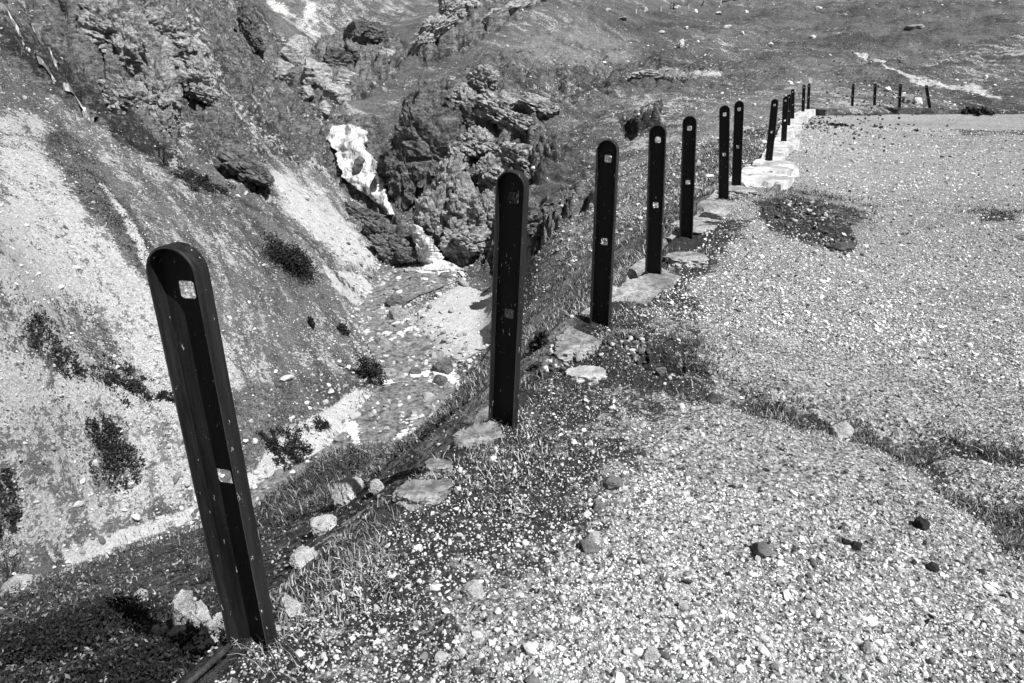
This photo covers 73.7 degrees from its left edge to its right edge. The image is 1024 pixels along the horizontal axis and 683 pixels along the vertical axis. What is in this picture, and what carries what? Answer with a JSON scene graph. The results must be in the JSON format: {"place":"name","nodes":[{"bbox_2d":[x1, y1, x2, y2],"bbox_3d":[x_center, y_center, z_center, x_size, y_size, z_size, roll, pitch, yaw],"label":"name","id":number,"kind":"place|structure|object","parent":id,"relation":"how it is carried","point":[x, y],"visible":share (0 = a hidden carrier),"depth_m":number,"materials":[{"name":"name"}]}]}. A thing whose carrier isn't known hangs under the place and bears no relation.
{"place":"outdoors","nodes":[
{"label":"outdoors","id":0,"kind":"place"},
{"bbox_2d":[196,264,460,528],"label":"stream water","id":1,"kind":"structure","parent":0,"point":[415,387],"depth_m":33.34,"materials":[{"name":"liquid"}]},
{"bbox_2d":[326,124,393,214],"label":"waterfall","id":2,"kind":"structure","parent":0,"point":[349,142],"depth_m":54.61,"materials":[{"name":"liquid"}]},
{"bbox_2d":[408,224,463,269],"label":"waterfall","id":3,"kind":"structure","parent":0,"point":[430,256],"depth_m":47.37,"materials":[{"name":"liquid"}]},
{"bbox_2d":[0,0,1023,682],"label":"hillside terrain","id":4,"kind":"structure","parent":0,"point":[306,150],"depth_m":21.57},
{"bbox_2d":[0,468,24,528],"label":"bush","id":5,"kind":"object","parent":4,"relation":"on","point":[12,519],"visible":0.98,"depth_m":20.07,"materials":[{"name":"black plant"}]},
{"bbox_2d":[0,495,30,581],"bbox_3d":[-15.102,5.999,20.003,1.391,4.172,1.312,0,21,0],"label":"bush","id":6,"kind":"object","parent":4,"relation":"on","point":[7,567],"visible":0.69,"depth_m":20.18,"materials":[{"name":"black plant"}]},
{"bbox_2d":[0,573,32,595],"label":"boulder","id":7,"kind":"object","parent":4,"relation":"on","point":[16,579],"visible":0.64,"depth_m":5.65,"materials":[{"name":"stone"}]},
{"bbox_2d":[0,2,36,55],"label":"cascade water","id":8,"kind":"structure","parent":4,"relation":"on","point":[3,6],"depth_m":38.97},
{"bbox_2d":[29,23,60,69],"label":"cascade water","id":9,"kind":"structure","parent":4,"relation":"on","point":[53,58],"depth_m":39.75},
{"bbox_2d":[2,304,101,379],"bbox_3d":[-15.640,0.191,22.535,1.856,2.418,3.054,13,25,30],"label":"bush","id":10,"kind":"object","parent":4,"relation":"on","point":[93,367],"visible":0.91,"depth_m":22.76,"materials":[{"name":"black plant"}]},
{"bbox_2d":[35,56,98,122],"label":"cascade water","id":11,"kind":"structure","parent":4,"relation":"on","point":[66,87],"depth_m":39.27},
{"bbox_2d":[0,586,188,682],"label":"bush","id":12,"kind":"object","parent":4,"relation":"on","point":[69,630],"visible":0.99,"depth_m":2.94,"materials":[{"name":"black plant"}]},
{"bbox_2d":[79,412,146,494],"bbox_3d":[-13.567,3.778,23.330,1.775,2.788,1.658,-11,24,-27],"label":"bush","id":13,"kind":"object","parent":4,"relation":"on","point":[112,446],"visible":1,"depth_m":23.32,"materials":[{"name":"black plant"}]},
{"bbox_2d":[58,0,192,138],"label":"cliff face","id":14,"kind":"object","parent":4,"relation":"on","point":[150,45],"visible":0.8,"depth_m":44.65},
{"bbox_2d":[97,354,156,408],"bbox_3d":[-14.221,1.450,25.043,1.681,1.694,2.276,-16,26,-35],"label":"bush","id":15,"kind":"object","parent":4,"relation":"on","point":[115,377],"visible":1,"depth_m":25.00,"materials":[{"name":"black plant"}]},
{"bbox_2d":[32,611,225,682],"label":"bush","id":16,"kind":"object","parent":4,"relation":"on","point":[143,665],"visible":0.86,"depth_m":2.54,"materials":[{"name":"black plant"}]},
{"bbox_2d":[151,623,167,635],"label":"boulder","id":17,"kind":"object","parent":4,"relation":"on","point":[157,629],"visible":0.81,"depth_m":2.91,"materials":[{"name":"stone"}]},
{"bbox_2d":[154,390,174,402],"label":"bush","id":18,"kind":"object","parent":4,"relation":"on","point":[161,395],"visible":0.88,"depth_m":25.77,"materials":[{"name":"black plant"}]},
{"bbox_2d":[165,624,192,643],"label":"boulder","id":19,"kind":"object","parent":4,"relation":"on","point":[171,633],"visible":0.48,"depth_m":2.71,"materials":[{"name":"stone"}]},
{"bbox_2d":[170,589,194,626],"bbox_3d":[-1.435,1.194,2.985,0.107,0.245,0.098,0,21,0],"label":"boulder","id":20,"kind":"object","parent":4,"relation":"on","point":[183,602],"visible":0.69,"depth_m":2.94,"materials":[{"name":"stone"}]},
{"bbox_2d":[0,0,400,556],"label":"scrub tufts","id":21,"kind":"object","parent":4,"relation":"on","point":[109,191],"visible":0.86,"depth_m":29.83,"materials":[{"name":"grey plant"}]},
{"bbox_2d":[190,600,211,629],"bbox_3d":[-1.282,1.174,2.844,0.090,0.198,0.067,-11,24,-25],"label":"boulder","id":22,"kind":"object","parent":4,"relation":"on","point":[199,612],"visible":0.56,"depth_m":2.81,"materials":[{"name":"stone"}]},
{"bbox_2d":[180,39,222,103],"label":"rock block","id":23,"kind":"object","parent":4,"relation":"on","point":[198,85],"visible":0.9,"depth_m":47.85,"materials":[{"name":"stone"}]},
{"bbox_2d":[171,166,235,195],"bbox_3d":[-17.845,-9.157,39.293,3.295,1.678,3.055,-5,22,-12],"label":"bush","id":24,"kind":"object","parent":4,"relation":"on","point":[203,181],"visible":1,"depth_m":39.36,"materials":[{"name":"black plant"}]},
{"bbox_2d":[190,628,221,651],"bbox_3d":[-1.205,1.177,2.679,0.119,0.078,0.128,0,21,0],"label":"boulder","id":25,"kind":"object","parent":4,"relation":"on","point":[208,640],"visible":0.47,"depth_m":2.66,"materials":[{"name":"stone"}]},
{"bbox_2d":[182,642,232,682],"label":"iron rod","id":26,"kind":"object","parent":4,"relation":"on","point":[210,663],"visible":1,"depth_m":2.10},
{"bbox_2d":[146,242,277,653],"bbox_3d":[-0.851,0.414,1.995,0.148,1.420,0.053,4,22,13],"label":"fence post","id":27,"kind":"object","parent":4,"relation":"on","point":[191,340],"visible":0.97,"depth_m":1.95,"materials":[{"name":"metal"}]},
{"bbox_2d":[205,612,225,636],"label":"boulder","id":28,"kind":"object","parent":4,"relation":"on","point":[215,622],"visible":0.48,"depth_m":2.68,"materials":[{"name":"stone"}]},
{"bbox_2d":[215,144,274,185],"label":"rock ledge","id":29,"kind":"object","parent":4,"relation":"on","point":[240,163],"visible":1,"depth_m":41.66,"materials":[{"name":"stone"}]},
{"bbox_2d":[6,195,489,574],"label":"stream cobbles","id":30,"kind":"object","parent":4,"relation":"on","point":[353,415],"visible":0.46,"depth_m":32.42,"materials":[{"name":"stone"}]},
{"bbox_2d":[236,0,266,53],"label":"rock tooth","id":31,"kind":"object","parent":4,"relation":"on","point":[248,24],"visible":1,"depth_m":67.05},
{"bbox_2d":[256,425,294,465],"bbox_3d":[-9.365,4.099,27.329,1.414,1.463,1.203,-12,24,-28],"label":"bush","id":32,"kind":"object","parent":4,"relation":"on","point":[271,447],"visible":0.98,"depth_m":27.18,"materials":[{"name":"black plant"}]},
{"bbox_2d":[270,58,294,85],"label":"boulder","id":33,"kind":"object","parent":4,"relation":"on","point":[285,70],"visible":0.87,"depth_m":63.05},
{"bbox_2d":[253,225,322,288],"bbox_3d":[-12.018,-4.673,36.878,3.416,3.367,2.808,0,21,0],"label":"bush","id":34,"kind":"object","parent":4,"relation":"on","point":[293,260],"visible":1,"depth_m":36.65,"materials":[{"name":"black plant"}]},
{"bbox_2d":[0,281,580,602],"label":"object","id":35,"kind":"object","parent":4,"relation":"on","point":[294,506],"visible":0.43,"depth_m":7.06,"materials":[{"name":"grey plant"}]},
{"bbox_2d":[267,421,314,469],"bbox_3d":[-8.747,4.183,27.667,2.097,1.500,1.644,-17,27,-38],"label":"bush","id":36,"kind":"object","parent":4,"relation":"on","point":[303,447],"visible":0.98,"depth_m":27.64,"materials":[{"name":"black plant"}]},
{"bbox_2d":[279,594,302,618],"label":"boulder","id":37,"kind":"object","parent":4,"relation":"on","point":[288,603],"visible":0.94,"depth_m":2.30,"materials":[{"name":"stone"}]},
{"bbox_2d":[0,269,590,682],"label":"turf","id":38,"kind":"structure","parent":4,"relation":"on","point":[178,563],"depth_m":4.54,"materials":[{"name":"grey plant"}]},
{"bbox_2d":[280,34,311,67],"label":"boulder","id":39,"kind":"object","parent":4,"relation":"on","point":[297,48],"visible":0.72,"depth_m":77.90,"materials":[{"name":"stone"}]},
{"bbox_2d":[289,546,317,568],"bbox_3d":[-1.105,1.148,3.618,0.136,0.072,0.141,10,23,24],"label":"boulder","id":40,"kind":"object","parent":4,"relation":"on","point":[298,556],"visible":0.86,"depth_m":3.60,"materials":[{"name":"stone"}]},
{"bbox_2d":[295,85,314,100],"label":"boulder","id":41,"kind":"object","parent":4,"relation":"on","point":[304,92],"visible":0.91,"depth_m":64.15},
{"bbox_2d":[300,58,332,88],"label":"boulder","id":42,"kind":"object","parent":4,"relation":"on","point":[314,73],"visible":0.82,"depth_m":66.20,"materials":[{"name":"stone"}]},
{"bbox_2d":[312,414,331,431],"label":"bush","id":43,"kind":"object","parent":4,"relation":"on","point":[324,423],"visible":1,"depth_m":28.89,"materials":[{"name":"black plant"}]},
{"bbox_2d":[1,239,643,682],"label":"slope stones","id":44,"kind":"object","parent":4,"relation":"on","point":[261,545],"visible":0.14,"depth_m":4.29,"materials":[{"name":"stone"}]},
{"bbox_2d":[310,514,336,536],"bbox_3d":[-1.215,1.183,4.386,0.194,0.119,0.158,0,21,0],"label":"boulder","id":45,"kind":"object","parent":4,"relation":"on","point":[325,521],"visible":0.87,"depth_m":4.35,"materials":[{"name":"stone"}]},
{"bbox_2d":[316,100,331,119],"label":"boulder","id":46,"kind":"object","parent":4,"relation":"on","point":[323,107],"visible":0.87,"depth_m":59.17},
{"bbox_2d":[322,83,350,104],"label":"boulder","id":47,"kind":"object","parent":4,"relation":"on","point":[334,93],"visible":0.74,"depth_m":65.65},
{"bbox_2d":[323,43,353,66],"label":"boulder","id":48,"kind":"object","parent":4,"relation":"on","point":[335,55],"visible":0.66,"depth_m":80.29,"materials":[{"name":"stone"}]},
{"bbox_2d":[336,68,358,86],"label":"boulder","id":49,"kind":"object","parent":4,"relation":"on","point":[344,76],"visible":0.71,"depth_m":71.78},
{"bbox_2d":[332,477,363,507],"bbox_3d":[-1.165,1.087,4.862,0.252,0.215,0.260,0,21,0],"label":"boulder","id":50,"kind":"object","parent":4,"relation":"on","point":[343,487],"visible":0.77,"depth_m":4.81,"materials":[{"name":"stone"}]},
{"bbox_2d":[343,38,360,62],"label":"boulder","id":51,"kind":"object","parent":4,"relation":"on","point":[351,48],"visible":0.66,"depth_m":83.72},
{"bbox_2d":[342,20,382,45],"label":"boulder","id":52,"kind":"object","parent":4,"relation":"on","point":[354,31],"visible":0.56,"depth_m":87.82,"materials":[{"name":"stone"}]},
{"bbox_2d":[352,351,391,387],"bbox_3d":[-6.774,1.296,32.825,1.609,1.921,1.438,19,28,40],"label":"bush","id":53,"kind":"object","parent":4,"relation":"on","point":[374,369],"visible":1,"depth_m":32.72,"materials":[{"name":"black plant"}]},
{"bbox_2d":[363,26,387,41],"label":"boulder","id":54,"kind":"object","parent":4,"relation":"on","point":[374,34],"visible":0.99,"depth_m":87.14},
{"bbox_2d":[368,479,383,493],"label":"boulder","id":55,"kind":"object","parent":4,"relation":"on","point":[375,485],"visible":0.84,"depth_m":4.39,"materials":[{"name":"stone"}]},
{"bbox_2d":[340,182,417,264],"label":"rock shelf","id":56,"kind":"object","parent":4,"relation":"on","point":[378,229],"visible":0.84,"depth_m":48.70,"materials":[{"name":"stone"}]},
{"bbox_2d":[378,46,395,61],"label":"boulder","id":57,"kind":"object","parent":4,"relation":"on","point":[385,51],"visible":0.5,"depth_m":79.50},
{"bbox_2d":[385,293,406,306],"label":"boulder","id":58,"kind":"object","parent":4,"relation":"on","point":[392,299],"visible":0.84,"depth_m":41.52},
{"bbox_2d":[388,306,410,320],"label":"boulder","id":59,"kind":"object","parent":4,"relation":"on","point":[397,313],"visible":0.75,"depth_m":39.81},
{"bbox_2d":[384,75,479,209],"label":"rock crag","id":60,"kind":"structure","parent":4,"relation":"on","point":[433,121],"depth_m":50.98,"materials":[{"name":"stone"}]},
{"bbox_2d":[417,411,451,439],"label":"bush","id":61,"kind":"object","parent":4,"relation":"on","point":[443,421],"visible":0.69,"depth_m":5.04,"materials":[{"name":"plant"}]},
{"bbox_2d":[422,458,452,477],"bbox_3d":[-0.348,0.646,3.186,0.160,0.189,0.105,0,21,0],"label":"rock","id":62,"kind":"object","parent":4,"relation":"on","point":[438,467],"depth_m":3.14,"materials":[{"name":"stone"}]},
{"bbox_2d":[432,374,447,385],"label":"boulder","id":63,"kind":"object","parent":4,"relation":"on","point":[440,380],"visible":0.78,"depth_m":33.01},
{"bbox_2d":[432,358,452,374],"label":"boulder","id":64,"kind":"object","parent":4,"relation":"on","point":[444,365],"visible":0.9,"depth_m":34.09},
{"bbox_2d":[409,0,481,53],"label":"rock ridge","id":65,"kind":"object","parent":4,"relation":"on","point":[450,14],"visible":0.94,"depth_m":74.67,"materials":[{"name":"stone"}]},
{"bbox_2d":[411,146,494,261],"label":"rock buttress","id":66,"kind":"object","parent":4,"relation":"on","point":[453,216],"visible":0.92,"depth_m":47.75,"materials":[{"name":"stone"}]},
{"bbox_2d":[461,579,484,602],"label":"loose stone","id":67,"kind":"object","parent":4,"relation":"on","point":[472,591],"visible":1,"depth_m":2.42,"materials":[{"name":"stone"}]},
{"bbox_2d":[448,64,560,189],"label":"rock knoll","id":68,"kind":"structure","parent":4,"relation":"on","point":[502,109],"depth_m":49.94,"materials":[{"name":"stone"}]},
{"bbox_2d":[0,1,1023,564],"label":"scree stones","id":69,"kind":"object","parent":4,"relation":"on","point":[698,163],"visible":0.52,"depth_m":30.82,"materials":[{"name":"stone"}]},
{"bbox_2d":[481,0,546,23],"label":"rock spur","id":70,"kind":"structure","parent":4,"relation":"on","point":[512,6],"depth_m":78.68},
{"bbox_2d":[527,329,548,352],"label":"bush","id":71,"kind":"object","parent":4,"relation":"on","point":[540,340],"visible":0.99,"depth_m":4.68,"materials":[{"name":"black plant"}]},
{"bbox_2d":[527,190,571,240],"bbox_3d":[2.497,-7.292,37.713,3.107,2.655,6.218,14,25,32],"label":"rock outcrop","id":72,"kind":"object","parent":4,"relation":"on","point":[536,217],"visible":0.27,"depth_m":35.63,"materials":[{"name":"stone"}]},
{"bbox_2d":[353,122,781,474],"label":"slope grass","id":73,"kind":"structure","parent":4,"relation":"on","point":[620,277],"depth_m":14.45,"materials":[{"name":"plant"}]},
{"bbox_2d":[565,365,606,384],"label":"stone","id":74,"kind":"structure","parent":4,"relation":"on","point":[592,375],"depth_m":4.10,"materials":[{"name":"stone"}]},
{"bbox_2d":[579,539,600,553],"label":"loose stone","id":75,"kind":"object","parent":4,"relation":"on","point":[588,546],"visible":0.98,"depth_m":2.65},
{"bbox_2d":[585,531,601,544],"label":"loose stone","id":76,"kind":"object","parent":4,"relation":"on","point":[594,537],"visible":0.82,"depth_m":2.71,"materials":[{"name":"stone"}]},
{"bbox_2d":[593,499,605,511],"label":"loose stone","id":77,"kind":"object","parent":4,"relation":"on","point":[599,506],"visible":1,"depth_m":2.89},
{"bbox_2d":[473,187,748,426],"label":"broken wall","id":78,"kind":"structure","parent":4,"relation":"on","point":[635,285],"depth_m":6.12,"materials":[{"name":"stone"}]},
{"bbox_2d":[226,262,593,680],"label":"long pale grass","id":79,"kind":"structure","parent":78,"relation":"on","point":[354,556],"depth_m":2.55,"materials":[{"name":"plant"}]},
{"bbox_2d":[392,479,452,511],"bbox_3d":[-0.388,0.738,2.986,0.263,0.221,0.191,0,21,0],"label":"concrete slab","id":80,"kind":"object","parent":78,"relation":"on","point":[407,493],"depth_m":2.94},
{"bbox_2d":[446,420,504,450],"bbox_3d":[-0.179,0.562,3.436,0.311,0.216,0.203,-14,26,-33],"label":"concrete slab","id":81,"kind":"object","parent":78,"relation":"on","point":[463,437],"depth_m":3.41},
{"bbox_2d":[488,170,528,429],"bbox_3d":[-0.025,-0.121,3.368,0.148,1.420,0.053,12,24,22],"label":"fence post","id":82,"kind":"object","parent":78,"relation":"on","point":[510,241],"visible":0.94,"depth_m":3.33,"materials":[{"name":"black paint"}]},
{"bbox_2d":[552,328,600,361],"bbox_3d":[0.458,0.082,4.621,0.416,0.183,0.530,0,21,0],"label":"concrete slab","id":83,"kind":"object","parent":78,"relation":"on","point":[573,344],"depth_m":4.54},
{"bbox_2d":[589,139,618,327],"bbox_3d":[0.648,-0.692,4.831,0.148,1.420,0.053,8,23,21],"label":"fence post","id":84,"kind":"object","parent":78,"relation":"on","point":[605,197],"visible":0.97,"depth_m":4.81,"materials":[{"name":"black paint"}]},
{"bbox_2d":[645,125,666,273],"bbox_3d":[1.301,-1.224,6.196,0.148,1.420,0.053,5,22,20],"label":"fence post","id":85,"kind":"object","parent":78,"relation":"on","point":[655,193],"visible":0.96,"depth_m":6.18,"materials":[{"name":"black paint"}]},
{"bbox_2d":[664,251,708,268],"bbox_3d":[1.731,-0.740,6.803,0.453,0.240,0.459,0,21,0],"label":"concrete slab","id":86,"kind":"object","parent":78,"relation":"on","point":[688,259],"depth_m":6.68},
{"bbox_2d":[679,116,696,238],"bbox_3d":[1.936,-1.742,7.527,0.148,1.420,0.053,4,21,19],"label":"fence post","id":87,"kind":"object","parent":78,"relation":"on","point":[688,155],"visible":0.94,"depth_m":7.52,"materials":[{"name":"black paint"}]},
{"bbox_2d":[670,220,716,234],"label":"concrete slab","id":88,"kind":"structure","parent":78,"relation":"on","point":[700,227],"depth_m":8.08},
{"bbox_2d":[718,105,729,198],"bbox_3d":[3.163,-2.776,10.185,0.148,1.420,0.053,2,21,22],"label":"fence post","id":89,"kind":"object","parent":78,"relation":"on","point":[724,144],"visible":0.97,"depth_m":10.18,"materials":[{"name":"black paint"}]},
{"bbox_2d":[715,185,758,198],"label":"concrete slab","id":90,"kind":"structure","parent":78,"relation":"on","point":[742,191],"depth_m":10.58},
{"bbox_2d":[732,101,743,185],"bbox_3d":[3.685,-3.166,11.149,0.148,1.448,0.053,3,21,21],"label":"fence post","id":91,"kind":"object","parent":78,"relation":"on","point":[737,152],"visible":0.93,"depth_m":11.14,"materials":[{"name":"black paint"}]},
{"bbox_2d":[602,475,622,489],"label":"loose stone","id":92,"kind":"object","parent":4,"relation":"on","point":[609,482],"visible":1,"depth_m":3.04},
{"bbox_2d":[214,272,1023,682],"bbox_3d":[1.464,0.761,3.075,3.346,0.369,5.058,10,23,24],"label":"gravel stones","id":93,"kind":"object","parent":4,"relation":"on","point":[640,651],"visible":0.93,"depth_m":2.55,"materials":[{"name":"gravel"}]},
{"bbox_2d":[220,186,1023,653],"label":"dry grass","id":94,"kind":"structure","parent":4,"relation":"on","point":[360,556],"depth_m":2.98,"materials":[{"name":"plant"}]},
{"bbox_2d":[641,646,660,661],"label":"loose stone","id":95,"kind":"object","parent":4,"relation":"on","point":[651,653],"visible":1,"depth_m":2.19,"materials":[{"name":"stone"}]},
{"bbox_2d":[631,69,687,80],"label":"rock step","id":96,"kind":"object","parent":4,"relation":"on","point":[656,75],"visible":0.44,"depth_m":55.26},
{"bbox_2d":[703,391,724,403],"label":"loose stone","id":97,"kind":"object","parent":4,"relation":"on","point":[713,397],"visible":0.92,"depth_m":3.90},
{"bbox_2d":[523,5,962,375],"bbox_3d":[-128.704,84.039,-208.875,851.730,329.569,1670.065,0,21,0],"label":"rubble stones","id":98,"kind":"object","parent":4,"relation":"on","point":[543,363],"visible":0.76,"depth_m":8.26,"materials":[{"name":"stone"}]},
{"bbox_2d":[751,541,774,556],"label":"loose stone","id":99,"kind":"object","parent":4,"relation":"on","point":[762,549],"visible":0.98,"depth_m":2.68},
{"bbox_2d":[521,0,1022,141],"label":"meadow stones","id":100,"kind":"object","parent":4,"relation":"on","point":[887,89],"visible":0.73,"depth_m":60.91,"materials":[{"name":"stone"}]},
{"bbox_2d":[729,109,815,189],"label":"bleached wall","id":101,"kind":"structure","parent":4,"relation":"on","point":[779,171],"depth_m":13.89,"materials":[{"name":"stone"}]},
{"bbox_2d":[765,99,778,160],"bbox_3d":[5.560,-4.476,14.619,0.148,1.349,0.053,8,23,23],"label":"fence post","id":102,"kind":"object","parent":101,"relation":"on","point":[771,136],"visible":0.98,"depth_m":14.61,"materials":[{"name":"black paint"}]},
{"bbox_2d":[781,96,788,140],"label":"fence post","id":103,"kind":"object","parent":101,"relation":"on","point":[784,123],"visible":0.97,"depth_m":18.91,"materials":[{"name":"black paint"}]},
{"bbox_2d":[587,181,1023,564],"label":"gravel weeds","id":104,"kind":"object","parent":4,"relation":"on","point":[1014,534],"visible":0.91,"depth_m":3.80,"materials":[{"name":"grey plant"}]},
{"bbox_2d":[625,129,1023,646],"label":"dark clods","id":105,"kind":"object","parent":4,"relation":"on","point":[981,571],"visible":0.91,"depth_m":3.91,"materials":[{"name":"soil"}]},
{"bbox_2d":[639,124,1023,389],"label":"gravel stones","id":106,"kind":"object","parent":4,"relation":"on","point":[851,321],"visible":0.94,"depth_m":7.25,"materials":[{"name":"gravel"}]},
{"bbox_2d":[826,241,854,251],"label":"loose stone","id":107,"kind":"object","parent":4,"relation":"on","point":[844,246],"visible":0.85,"depth_m":7.58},
{"bbox_2d":[829,420,853,439],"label":"loose stone","id":108,"kind":"object","parent":4,"relation":"on","point":[844,429],"visible":0.89,"depth_m":3.75,"materials":[{"name":"stone"}]},
{"bbox_2d":[862,642,873,653],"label":"loose stone","id":109,"kind":"object","parent":4,"relation":"on","point":[867,647],"visible":1,"depth_m":2.27,"materials":[{"name":"stone"}]},
{"bbox_2d":[816,107,949,115],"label":"stone end wall","id":110,"kind":"structure","parent":4,"relation":"on","point":[894,110],"depth_m":38.07,"materials":[{"name":"stone"}]},
{"bbox_2d":[912,516,929,530],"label":"loose stone","id":111,"kind":"object","parent":4,"relation":"on","point":[920,523],"visible":0.97,"depth_m":2.94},
{"bbox_2d":[960,106,996,115],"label":"bush","id":112,"kind":"object","parent":4,"relation":"on","point":[982,110],"visible":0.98,"depth_m":37.97,"materials":[{"name":"black plant"}]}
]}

